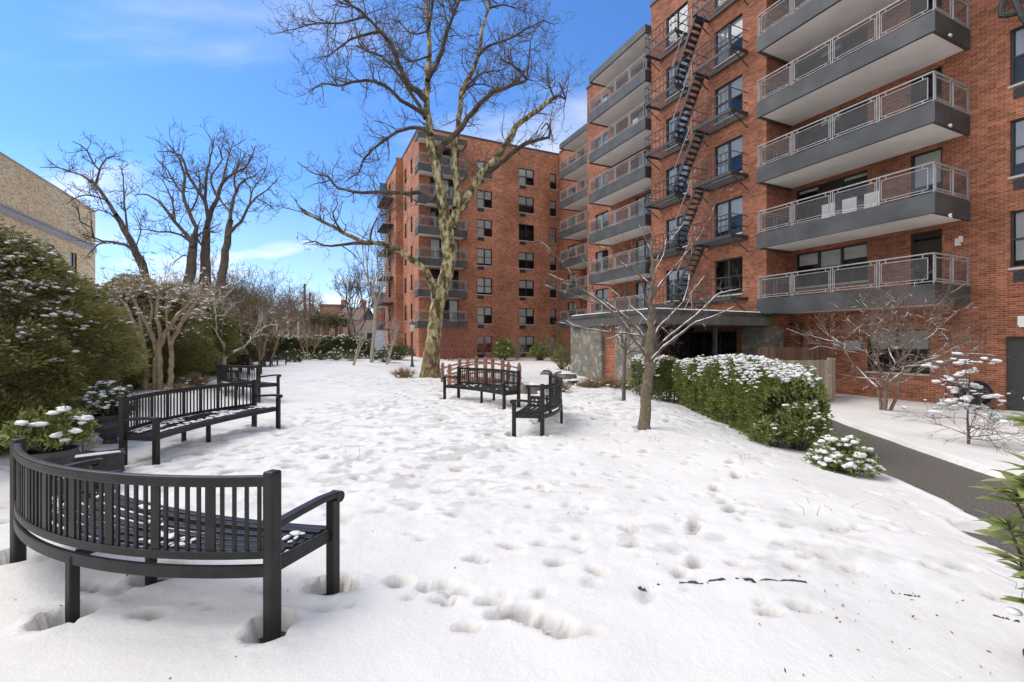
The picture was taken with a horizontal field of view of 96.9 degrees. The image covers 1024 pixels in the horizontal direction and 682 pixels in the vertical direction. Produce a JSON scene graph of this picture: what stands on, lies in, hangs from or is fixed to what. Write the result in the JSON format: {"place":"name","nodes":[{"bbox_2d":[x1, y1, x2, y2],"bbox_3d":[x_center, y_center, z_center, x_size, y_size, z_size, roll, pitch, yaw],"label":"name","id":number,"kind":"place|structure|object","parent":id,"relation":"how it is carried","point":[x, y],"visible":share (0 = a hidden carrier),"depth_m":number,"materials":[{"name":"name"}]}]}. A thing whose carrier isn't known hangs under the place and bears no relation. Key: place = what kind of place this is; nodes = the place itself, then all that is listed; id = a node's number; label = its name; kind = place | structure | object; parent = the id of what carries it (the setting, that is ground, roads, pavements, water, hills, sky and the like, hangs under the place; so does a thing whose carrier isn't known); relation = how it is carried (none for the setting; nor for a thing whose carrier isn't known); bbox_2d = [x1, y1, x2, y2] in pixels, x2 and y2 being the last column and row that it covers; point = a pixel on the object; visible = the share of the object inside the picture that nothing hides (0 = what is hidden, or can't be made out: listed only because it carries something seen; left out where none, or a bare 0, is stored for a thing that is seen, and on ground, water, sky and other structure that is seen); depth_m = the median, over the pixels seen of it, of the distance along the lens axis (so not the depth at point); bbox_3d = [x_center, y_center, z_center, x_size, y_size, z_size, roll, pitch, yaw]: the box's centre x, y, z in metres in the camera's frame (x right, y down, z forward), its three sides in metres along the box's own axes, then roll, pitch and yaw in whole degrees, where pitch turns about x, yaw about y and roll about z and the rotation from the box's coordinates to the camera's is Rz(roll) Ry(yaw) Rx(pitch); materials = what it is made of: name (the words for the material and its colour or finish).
{"place":"outdoors","nodes":[
{"label":"outdoors","id":0,"kind":"place"},
{"bbox_2d":[61,579,325,642],"bbox_3d":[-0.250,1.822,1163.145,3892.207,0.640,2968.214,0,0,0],"label":"ground","id":1,"kind":"structure","parent":0,"point":[261,639],"depth_m":2.60,"materials":[{"name":"soil"}]},
{"bbox_2d":[0,152,96,285],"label":"pale building","id":2,"kind":"structure","parent":1,"relation":"on","point":[32,204],"depth_m":30.57,"materials":[{"name":"brick"}]},
{"bbox_2d":[40,130,174,276],"bbox_3d":[-27.159,-6.017,28.572,9.134,15.634,6.165,0,0,0],"label":"bare tree","id":3,"kind":"object","parent":1,"relation":"on","point":[132,246],"visible":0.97,"depth_m":29.04,"materials":[{"name":"brown plant"}]},
{"bbox_2d":[69,272,224,384],"bbox_3d":[-11.780,-0.269,14.572,4.833,3.857,3.668,0,0,-18],"label":"evergreen shrub","id":4,"kind":"object","parent":1,"relation":"on","point":[188,342],"visible":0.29,"depth_m":14.12,"materials":[{"name":"green plant"}]},
{"bbox_2d":[83,261,235,389],"bbox_3d":[-9.853,-0.434,13.122,3.925,3.822,2.323,0,0,5],"label":"crape myrtle","id":5,"kind":"object","parent":1,"relation":"on","point":[157,373],"visible":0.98,"depth_m":12.93,"materials":[{"name":"beige plant"}]},
{"bbox_2d":[103,115,239,284],"bbox_3d":[-23.515,-6.324,30.130,9.134,16.249,5.855,0,0,0],"label":"bare tree","id":6,"kind":"object","parent":1,"relation":"on","point":[191,255],"visible":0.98,"depth_m":29.94,"materials":[{"name":"brown plant"}]},
{"bbox_2d":[10,438,344,642],"bbox_3d":[-2.418,1.185,3.011,2.500,0.950,0.847,0,0,20],"label":"curved bench","id":7,"kind":"object","parent":1,"relation":"on","point":[268,539],"visible":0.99,"depth_m":2.57,"materials":[{"name":"wood"}]},
{"bbox_2d":[124,282,246,378],"bbox_3d":[-12.832,-0.338,17.432,4.782,3.996,4.178,0,0,0],"label":"evergreen shrub","id":8,"kind":"object","parent":1,"relation":"on","point":[231,342],"visible":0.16,"depth_m":17.53,"materials":[{"name":"green plant"}]},
{"bbox_2d":[175,373,214,386],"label":"shrub","id":9,"kind":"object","parent":1,"relation":"on","point":[194,380],"depth_m":14.07,"materials":[{"name":"brown"}]},
{"bbox_2d":[118,379,282,465],"bbox_3d":[-4.763,1.185,7.092,0.847,0.950,2.578,0,0,6],"label":"curved bench","id":10,"kind":"object","parent":1,"relation":"on","point":[157,430],"visible":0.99,"depth_m":6.83,"materials":[{"name":"metal"}]},
{"bbox_2d":[145,116,264,296],"bbox_3d":[-20.721,-6.940,30.870,6.807,17.480,5.249,0,0,0],"label":"bare tree","id":11,"kind":"object","parent":1,"relation":"on","point":[205,261],"visible":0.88,"depth_m":30.96,"materials":[{"name":"brown plant"}]},
{"bbox_2d":[152,264,263,322],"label":"bare tree","id":12,"kind":"object","parent":1,"relation":"on","point":[227,288],"visible":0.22,"depth_m":33.10,"materials":[{"name":"plant"}]},
{"bbox_2d":[177,274,281,377],"bbox_3d":[-11.281,-0.516,17.910,2.196,4.181,3.697,0,0,36],"label":"snowy tree","id":13,"kind":"object","parent":1,"relation":"on","point":[223,341],"visible":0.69,"depth_m":17.57,"materials":[{"name":"brown plant"}]},
{"bbox_2d":[161,243,305,335],"bbox_3d":[-21.445,-2.922,34.483,9.708,9.052,10.516,0,0,0],"label":"bare tree","id":14,"kind":"object","parent":1,"relation":"on","point":[246,293],"visible":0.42,"depth_m":34.81,"materials":[{"name":"plant"}]},
{"bbox_2d":[193,142,286,298],"bbox_3d":[-16.663,-5.403,29.258,5.897,14.406,4.497,0,0,0],"label":"bare tree","id":15,"kind":"object","parent":1,"relation":"on","point":[224,263],"visible":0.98,"depth_m":28.94,"materials":[{"name":"brown plant"}]},
{"bbox_2d":[217,362,280,402],"bbox_3d":[-7.292,1.070,12.267,2.719,0.950,0.847,0,0,39],"label":"curved bench","id":16,"kind":"object","parent":1,"relation":"on","point":[236,378],"visible":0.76,"depth_m":11.65,"materials":[{"name":"metal"}]},
{"bbox_2d":[209,282,289,369],"bbox_3d":[-12.535,-0.682,21.695,3.324,4.539,3.470,0,0,0],"label":"crape myrtle","id":17,"kind":"object","parent":1,"relation":"on","point":[240,321],"visible":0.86,"depth_m":21.68,"materials":[{"name":"brown plant"}]},
{"bbox_2d":[219,299,297,366],"bbox_3d":[-13.485,-0.454,24.614,4.051,4.078,2.691,0,0,-34],"label":"crape myrtle","id":18,"kind":"object","parent":1,"relation":"on","point":[264,363],"visible":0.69,"depth_m":24.77,"materials":[{"name":"brown plant"}]},
{"bbox_2d":[214,253,326,337],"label":"bare tree","id":19,"kind":"object","parent":1,"relation":"on","point":[286,295],"visible":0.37,"depth_m":41.72,"materials":[{"name":"brown plant"}]},
{"bbox_2d":[230,273,340,336],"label":"bare tree","id":20,"kind":"object","parent":1,"relation":"on","point":[312,304],"visible":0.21,"depth_m":44.73,"materials":[{"name":"brown plant"}]},
{"bbox_2d":[253,279,338,334],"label":"bare tree","id":21,"kind":"object","parent":1,"relation":"on","point":[308,319],"visible":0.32,"depth_m":50.79,"materials":[{"name":"plant"}]},
{"bbox_2d":[266,336,376,358],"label":"clipped hedge","id":22,"kind":"object","parent":1,"relation":"on","point":[290,342],"visible":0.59,"depth_m":35.44,"materials":[{"name":"green plant"}]},
{"bbox_2d":[309,311,353,352],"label":"pergola","id":23,"kind":"object","parent":1,"relation":"on","point":[341,322],"visible":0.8,"depth_m":52.00,"materials":[{"name":"brown wood"}]},
{"bbox_2d":[320,300,348,334],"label":"row house","id":24,"kind":"structure","parent":1,"relation":"on","point":[335,308],"depth_m":78.05,"materials":[{"name":"brick"}]},
{"bbox_2d":[338,300,372,335],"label":"row house","id":25,"kind":"structure","parent":1,"relation":"on","point":[358,313],"depth_m":74.42,"materials":[{"name":"brick"}]},
{"bbox_2d":[342,309,395,364],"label":"sapling","id":26,"kind":"object","parent":1,"relation":"on","point":[360,340],"visible":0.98,"depth_m":25.65,"materials":[{"name":"brown plant"}]},
{"bbox_2d":[355,311,384,351],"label":"row house","id":27,"kind":"structure","parent":1,"relation":"on","point":[379,341],"depth_m":57.70,"materials":[{"name":"white paint"}]},
{"bbox_2d":[353,228,393,362],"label":"birch tree","id":28,"kind":"object","parent":1,"relation":"on","point":[374,319],"visible":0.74,"depth_m":28.70,"materials":[{"name":"grey plant"}]},
{"bbox_2d":[382,342,415,359],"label":"foundation bush","id":29,"kind":"object","parent":1,"relation":"on","point":[402,350],"visible":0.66,"depth_m":33.70,"materials":[{"name":"green plant"}]},
{"bbox_2d":[254,0,589,377],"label":"sycamore tree","id":30,"kind":"object","parent":1,"relation":"on","point":[439,290],"visible":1,"depth_m":19.83,"materials":[{"name":"beige plant"}]},
{"bbox_2d":[377,126,558,358],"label":"apartment block","id":31,"kind":"structure","parent":1,"relation":"on","point":[497,282],"depth_m":42.48,"materials":[{"name":"red brick"}]},
{"bbox_2d":[430,299,458,321],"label":"window","id":32,"kind":"structure","parent":31,"relation":"in","point":[450,305],"depth_m":40.69,"materials":[{"name":"grey glass"}]},
{"bbox_2d":[430,238,458,259],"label":"window","id":33,"kind":"structure","parent":31,"relation":"in","point":[434,243],"depth_m":40.00,"materials":[{"name":"glass"}]},
{"bbox_2d":[477,307,492,327],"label":"window","id":34,"kind":"structure","parent":31,"relation":"in","point":[484,314],"depth_m":41.76,"materials":[{"name":"glass"}]},
{"bbox_2d":[477,277,492,298],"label":"window","id":35,"kind":"structure","parent":31,"relation":"in","point":[484,285],"depth_m":41.80,"materials":[{"name":"glass"}]},
{"bbox_2d":[477,248,492,269],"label":"window","id":36,"kind":"structure","parent":31,"relation":"in","point":[484,256],"depth_m":41.80,"materials":[{"name":"glass"}]},
{"bbox_2d":[477,219,492,240],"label":"window","id":37,"kind":"structure","parent":31,"relation":"in","point":[484,227],"depth_m":41.76,"materials":[{"name":"glass"}]},
{"bbox_2d":[477,190,492,211],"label":"window","id":38,"kind":"structure","parent":31,"relation":"in","point":[482,202],"depth_m":41.76,"materials":[{"name":"glass"}]},
{"bbox_2d":[518,224,533,244],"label":"window","id":39,"kind":"structure","parent":31,"relation":"in","point":[526,232],"depth_m":43.97,"materials":[{"name":"glass"}]},
{"bbox_2d":[518,308,534,328],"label":"window","id":40,"kind":"structure","parent":31,"relation":"in","point":[526,315],"depth_m":43.55,"materials":[{"name":"glass"}]},
{"bbox_2d":[518,280,534,300],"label":"window","id":41,"kind":"structure","parent":31,"relation":"in","point":[526,288],"depth_m":43.76,"materials":[{"name":"glass"}]},
{"bbox_2d":[518,252,534,272],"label":"window","id":42,"kind":"structure","parent":31,"relation":"in","point":[526,260],"depth_m":43.76,"materials":[{"name":"glass"}]},
{"bbox_2d":[518,196,534,216],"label":"window","id":43,"kind":"structure","parent":31,"relation":"in","point":[526,204],"depth_m":43.76,"materials":[{"name":"glass"}]},
{"bbox_2d":[518,168,534,188],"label":"window","id":44,"kind":"structure","parent":31,"relation":"in","point":[526,177],"depth_m":43.55,"materials":[{"name":"glass"}]},
{"bbox_2d":[440,356,521,384],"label":"garden bridge","id":45,"kind":"structure","parent":1,"relation":"on","point":[476,362],"depth_m":17.13,"materials":[{"name":"red paint"}]},
{"bbox_2d":[442,366,520,409],"bbox_3d":[-0.764,1.185,11.764,0.827,0.950,2.521,0,0,-43],"label":"curved bench","id":46,"kind":"object","parent":1,"relation":"on","point":[503,388],"visible":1,"depth_m":11.88,"materials":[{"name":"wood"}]},
{"bbox_2d":[491,337,514,360],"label":"foundation bush","id":47,"kind":"object","parent":1,"relation":"on","point":[507,349],"visible":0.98,"depth_m":36.17,"materials":[{"name":"green plant"}]},
{"bbox_2d":[0,352,1023,681],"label":"snow","id":48,"kind":"structure","parent":1,"relation":"on","point":[458,562],"depth_m":3.26,"materials":[{"name":"white snow"}]},
{"bbox_2d":[27,444,78,477],"bbox_3d":[-4.850,1.365,4.750,0.470,0.460,0.470,0,0,0],"label":"plant pot","id":49,"kind":"object","parent":48,"relation":"on","point":[65,455],"visible":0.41,"depth_m":4.71,"materials":[{"name":"grey plastic"}]},
{"bbox_2d":[0,403,101,452],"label":"potted shrub","id":50,"kind":"object","parent":49,"relation":"on","point":[47,435],"visible":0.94,"depth_m":4.64,"materials":[{"name":"green plant"}]},
{"bbox_2d":[0,210,151,456],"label":"evergreen shrub","id":51,"kind":"object","parent":48,"relation":"on","point":[28,312],"visible":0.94,"depth_m":6.55,"materials":[{"name":"green plant"}]},
{"bbox_2d":[0,241,154,405],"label":"evergreen shrub","id":52,"kind":"object","parent":48,"relation":"on","point":[98,298],"visible":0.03,"depth_m":10.10,"materials":[{"name":"green plant"}]},
{"bbox_2d":[41,354,152,390],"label":"evergreen shrub","id":53,"kind":"object","parent":48,"relation":"on","point":[134,380],"visible":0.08,"depth_m":12.44,"materials":[{"name":"green plant"}]},
{"bbox_2d":[74,448,125,471],"bbox_3d":[-4.980,1.465,5.350,0.650,0.277,0.270,0,0,-43],"label":"trough planter","id":54,"kind":"object","parent":48,"relation":"on","point":[115,458],"visible":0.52,"depth_m":5.39,"materials":[{"name":"grey plastic"}]},
{"bbox_2d":[92,412,129,443],"bbox_3d":[-6.150,1.376,6.950,0.500,0.520,0.500,0,0,0],"label":"urn planter","id":55,"kind":"object","parent":48,"relation":"on","point":[108,429],"visible":0.52,"depth_m":6.81,"materials":[{"name":"black metal"}]},
{"bbox_2d":[77,378,141,416],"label":"potted shrub","id":56,"kind":"object","parent":55,"relation":"on","point":[104,395],"visible":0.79,"depth_m":6.78,"materials":[{"name":"green plant"}]},
{"bbox_2d":[204,298,267,363],"bbox_3d":[-16.369,-0.394,25.531,4.846,4.107,4.581,0,0,0],"label":"evergreen shrub","id":57,"kind":"object","parent":48,"relation":"on","point":[251,349],"visible":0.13,"depth_m":25.46,"materials":[{"name":"green plant"}]},
{"bbox_2d":[238,313,278,359],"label":"evergreen shrub","id":58,"kind":"object","parent":48,"relation":"on","point":[269,341],"visible":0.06,"depth_m":31.50,"materials":[{"name":"green plant"}]},
{"bbox_2d":[327,248,388,338],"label":"bare tree","id":59,"kind":"object","parent":48,"relation":"on","point":[357,286],"visible":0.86,"depth_m":44.50,"materials":[{"name":"brown plant"}]},
{"bbox_2d":[443,318,493,359],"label":"foundation shrub","id":60,"kind":"object","parent":48,"relation":"on","point":[479,334],"visible":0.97,"depth_m":36.73,"materials":[{"name":"plant"}]},
{"bbox_2d":[535,179,747,429],"bbox_3d":[2.486,-0.548,8.402,4.320,4.444,2.316,0,0,0],"label":"young tree","id":61,"kind":"object","parent":48,"relation":"on","point":[650,355],"visible":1,"depth_m":8.15,"materials":[{"name":"brown plant"}]},
{"bbox_2d":[594,270,688,400],"bbox_3d":[3.187,0.032,11.783,2.360,3.418,2.597,0,0,-37],"label":"staked sapling","id":62,"kind":"object","parent":48,"relation":"on","point":[625,348],"visible":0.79,"depth_m":11.91,"materials":[{"name":"brown plant"}]},
{"bbox_2d":[786,264,1010,410],"bbox_3d":[10.662,0.005,12.854,5.040,4.441,5.204,0,0,38],"label":"bare bush","id":63,"kind":"object","parent":48,"relation":"on","point":[883,405],"visible":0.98,"depth_m":12.53,"materials":[{"name":"brown plant"}]},
{"bbox_2d":[969,397,1023,615],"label":"rhododendron","id":64,"kind":"object","parent":48,"relation":"on","point":[1014,491],"visible":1,"depth_m":2.09,"materials":[{"name":"green plant"}]},
{"bbox_2d":[510,373,562,436],"bbox_3d":[0.554,1.185,8.741,0.847,0.950,2.546,0,0,8],"label":"curved bench","id":65,"kind":"object","parent":1,"relation":"on","point":[553,398],"visible":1,"depth_m":7.76,"materials":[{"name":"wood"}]},
{"bbox_2d":[527,341,551,360],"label":"foundation bush","id":66,"kind":"object","parent":1,"relation":"on","point":[535,351],"visible":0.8,"depth_m":35.76,"materials":[{"name":"green plant"}]},
{"bbox_2d":[529,321,569,361],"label":"foundation shrub","id":67,"kind":"object","parent":1,"relation":"on","point":[550,346],"visible":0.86,"depth_m":33.71,"materials":[{"name":"plant"}]},
{"bbox_2d":[553,334,570,370],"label":"foundation shrub","id":68,"kind":"object","parent":1,"relation":"on","point":[564,357],"visible":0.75,"depth_m":23.80,"materials":[{"name":"plant"}]},
{"bbox_2d":[627,354,697,402],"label":"leafy hedge","id":69,"kind":"object","parent":1,"relation":"on","point":[663,369],"visible":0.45,"depth_m":13.63,"materials":[{"name":"green plant"}]},
{"bbox_2d":[569,308,771,391],"bbox_3d":[6.628,0.445,19.892,6.220,3.310,5.805,0,0,-24],"label":"entrance canopy","id":70,"kind":"object","parent":1,"relation":"on","point":[590,357],"visible":0.71,"depth_m":18.43,"materials":[{"name":"concrete"}]},
{"bbox_2d":[670,353,833,447],"bbox_3d":[5.168,1.123,10.747,1.544,1.760,6.128,0,0,4],"label":"leafy hedge","id":71,"kind":"object","parent":1,"relation":"on","point":[752,389],"visible":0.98,"depth_m":8.87,"materials":[{"name":"green plant"}]},
{"bbox_2d":[746,408,800,447],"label":"leafy shrub","id":72,"kind":"object","parent":1,"relation":"on","point":[782,433],"visible":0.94,"depth_m":7.66,"materials":[{"name":"green plant"}]},
{"bbox_2d":[558,0,1023,410],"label":"apartment building","id":73,"kind":"structure","parent":1,"relation":"on","point":[790,117],"depth_m":17.64,"materials":[{"name":"brick"}]},
{"bbox_2d":[665,268,687,301],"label":"window","id":74,"kind":"structure","parent":73,"relation":"in","point":[670,278],"depth_m":23.87,"materials":[{"name":"glass"}]},
{"bbox_2d":[665,110,687,151],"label":"window","id":75,"kind":"structure","parent":73,"relation":"in","point":[669,128],"depth_m":23.69,"materials":[{"name":"glass"}]},
{"bbox_2d":[665,56,687,100],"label":"window","id":76,"kind":"structure","parent":73,"relation":"in","point":[669,74],"depth_m":23.68,"materials":[{"name":"glass"}]},
{"bbox_2d":[665,2,687,49],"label":"window","id":77,"kind":"structure","parent":73,"relation":"in","point":[683,19],"depth_m":23.38,"materials":[{"name":"glass"}]},
{"bbox_2d":[667,215,687,248],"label":"window","id":78,"kind":"structure","parent":73,"relation":"in","point":[670,223],"depth_m":23.75,"materials":[{"name":"glass"}]},
{"bbox_2d":[667,161,687,199],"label":"window","id":79,"kind":"structure","parent":73,"relation":"in","point":[669,172],"depth_m":23.69,"materials":[{"name":"glass"}]},
{"bbox_2d":[713,256,742,296],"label":"window","id":80,"kind":"structure","parent":73,"relation":"in","point":[728,267],"depth_m":20.93,"materials":[{"name":"black glass"}]},
{"bbox_2d":[713,135,742,183],"bbox_3d":[10.022,-8.209,20.652,0.650,1.690,1.560,0,0,-24],"label":"window","id":81,"kind":"structure","parent":73,"relation":"in","point":[736,144],"depth_m":20.72,"materials":[{"name":"glass"}]},
{"bbox_2d":[713,74,742,126],"bbox_3d":[10.022,-10.876,20.652,0.650,1.690,1.560,0,0,-24],"label":"window","id":82,"kind":"structure","parent":73,"relation":"in","point":[737,83],"depth_m":20.71,"materials":[{"name":"glass"}]},
{"bbox_2d":[713,13,742,68],"bbox_3d":[10.022,-13.543,20.652,0.650,1.690,1.560,0,0,-24],"label":"window","id":83,"kind":"structure","parent":73,"relation":"in","point":[736,31],"depth_m":20.59,"materials":[{"name":"glass"}]},
{"bbox_2d":[715,196,742,236],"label":"window","id":84,"kind":"structure","parent":73,"relation":"in","point":[735,205],"depth_m":20.73,"materials":[{"name":"glass"}]},
{"bbox_2d":[795,242,867,288],"bbox_3d":[12.792,-2.915,18.069,0.650,1.470,2.760,0,0,-24],"label":"window","id":85,"kind":"structure","parent":73,"relation":"in","point":[857,253],"depth_m":18.03,"materials":[{"name":"grey glass"}]},
{"bbox_2d":[795,170,867,224],"bbox_3d":[12.792,-5.582,18.069,0.650,1.470,2.760,0,0,-24],"label":"window","id":86,"kind":"structure","parent":73,"relation":"in","point":[812,208],"depth_m":18.33,"materials":[{"name":"black glass"}]},
{"bbox_2d":[797,98,867,152],"bbox_3d":[12.842,-8.284,18.091,0.540,1.400,2.700,0,0,-24],"label":"window","id":87,"kind":"structure","parent":73,"relation":"in","point":[858,116],"depth_m":18.17,"materials":[{"name":"grey glass"}]},
{"bbox_2d":[797,26,867,81],"bbox_3d":[12.842,-10.951,18.091,0.540,1.400,2.700,0,0,-24],"label":"window","id":88,"kind":"structure","parent":73,"relation":"in","point":[856,39],"depth_m":18.15,"materials":[{"name":"grey glass"}]},
{"bbox_2d":[865,329,930,375],"bbox_3d":[13.723,0.385,16.021,0.650,1.570,1.910,0,0,-24],"label":"window","id":89,"kind":"structure","parent":73,"relation":"in","point":[923,348],"depth_m":15.96,"materials":[{"name":"black glass"}]},
{"bbox_2d":[911,229,941,284],"bbox_3d":[14.118,-2.560,15.297,0.530,2.220,0.860,0,0,-24],"label":"door","id":90,"kind":"structure","parent":73,"relation":"in","point":[928,241],"depth_m":15.55,"materials":[{"name":"black glass"}]},
{"bbox_2d":[911,147,941,197],"bbox_3d":[14.118,-5.227,15.297,0.530,2.220,0.860,0,0,-24],"label":"door","id":91,"kind":"structure","parent":73,"relation":"in","point":[918,178],"depth_m":15.29,"materials":[{"name":"grey glass"}]},
{"bbox_2d":[911,65,941,109],"bbox_3d":[14.118,-7.894,15.297,0.530,2.220,0.860,0,0,-24],"label":"door","id":92,"kind":"structure","parent":73,"relation":"in","point":[918,90],"depth_m":15.55,"materials":[{"name":"grey glass"}]},
{"bbox_2d":[911,0,941,21],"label":"door","id":93,"kind":"structure","parent":73,"relation":"in","point":[917,6],"depth_m":15.61,"materials":[{"name":"grey glass"}]},
{"bbox_2d":[1007,337,1023,410],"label":"service door","id":94,"kind":"structure","parent":73,"relation":"in","point":[1015,345],"depth_m":13.31,"materials":[{"name":"grey metal"}]},
{"bbox_2d":[1008,210,1023,281],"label":"window","id":95,"kind":"structure","parent":73,"relation":"in","point":[1017,217],"depth_m":13.28,"materials":[{"name":"grey glass"}]},
{"bbox_2d":[1008,118,1023,190],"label":"window","id":96,"kind":"structure","parent":73,"relation":"in","point":[1017,126],"depth_m":13.30,"materials":[{"name":"grey glass"}]},
{"bbox_2d":[1008,26,1023,98],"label":"window","id":97,"kind":"structure","parent":73,"relation":"in","point":[1017,35],"depth_m":13.33,"materials":[{"name":"glass"}]},
{"bbox_2d":[757,347,828,362],"bbox_3d":[10.950,1.180,17.599,3.409,1.899,0.068,0,0,-14],"label":"board fence","id":98,"kind":"object","parent":1,"relation":"on","point":[792,353],"visible":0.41,"depth_m":17.57,"materials":[{"name":"brown wood"}]},
{"bbox_2d":[771,395,833,450],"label":"leafy shrub","id":99,"kind":"object","parent":1,"relation":"on","point":[809,429],"visible":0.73,"depth_m":7.63,"materials":[{"name":"green plant"}]},
{"bbox_2d":[780,357,834,401],"bbox_3d":[10.297,1.369,15.495,4.214,1.522,0.936,0,0,-33],"label":"board fence","id":100,"kind":"object","parent":1,"relation":"on","point":[828,363],"visible":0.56,"depth_m":14.96,"materials":[{"name":"brown wood"}]},
{"bbox_2d":[802,432,885,478],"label":"leafy shrub","id":101,"kind":"object","parent":1,"relation":"on","point":[829,452],"visible":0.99,"depth_m":6.26,"materials":[{"name":"green plant"}]},
{"bbox_2d":[887,347,1023,454],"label":"snowy sapling","id":102,"kind":"object","parent":1,"relation":"on","point":[968,398],"visible":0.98,"depth_m":8.77,"materials":[{"name":"white plant"}]},
{"bbox_2d":[0,0,652,312],"label":"sky","id":103,"kind":"structure","parent":0,"point":[108,70],"materials":[{"name":"blue"}]},
{"bbox_2d":[771,407,1023,557],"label":"path","id":104,"kind":"structure","parent":0,"point":[949,482],"depth_m":6.60,"materials":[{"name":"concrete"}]},
{"bbox_2d":[945,381,993,409],"bbox_3d":[13.923,1.625,13.830,0.536,0.882,0.947,0,0,-24],"label":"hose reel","id":105,"kind":"object","parent":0,"point":[975,400],"visible":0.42,"depth_m":13.57,"materials":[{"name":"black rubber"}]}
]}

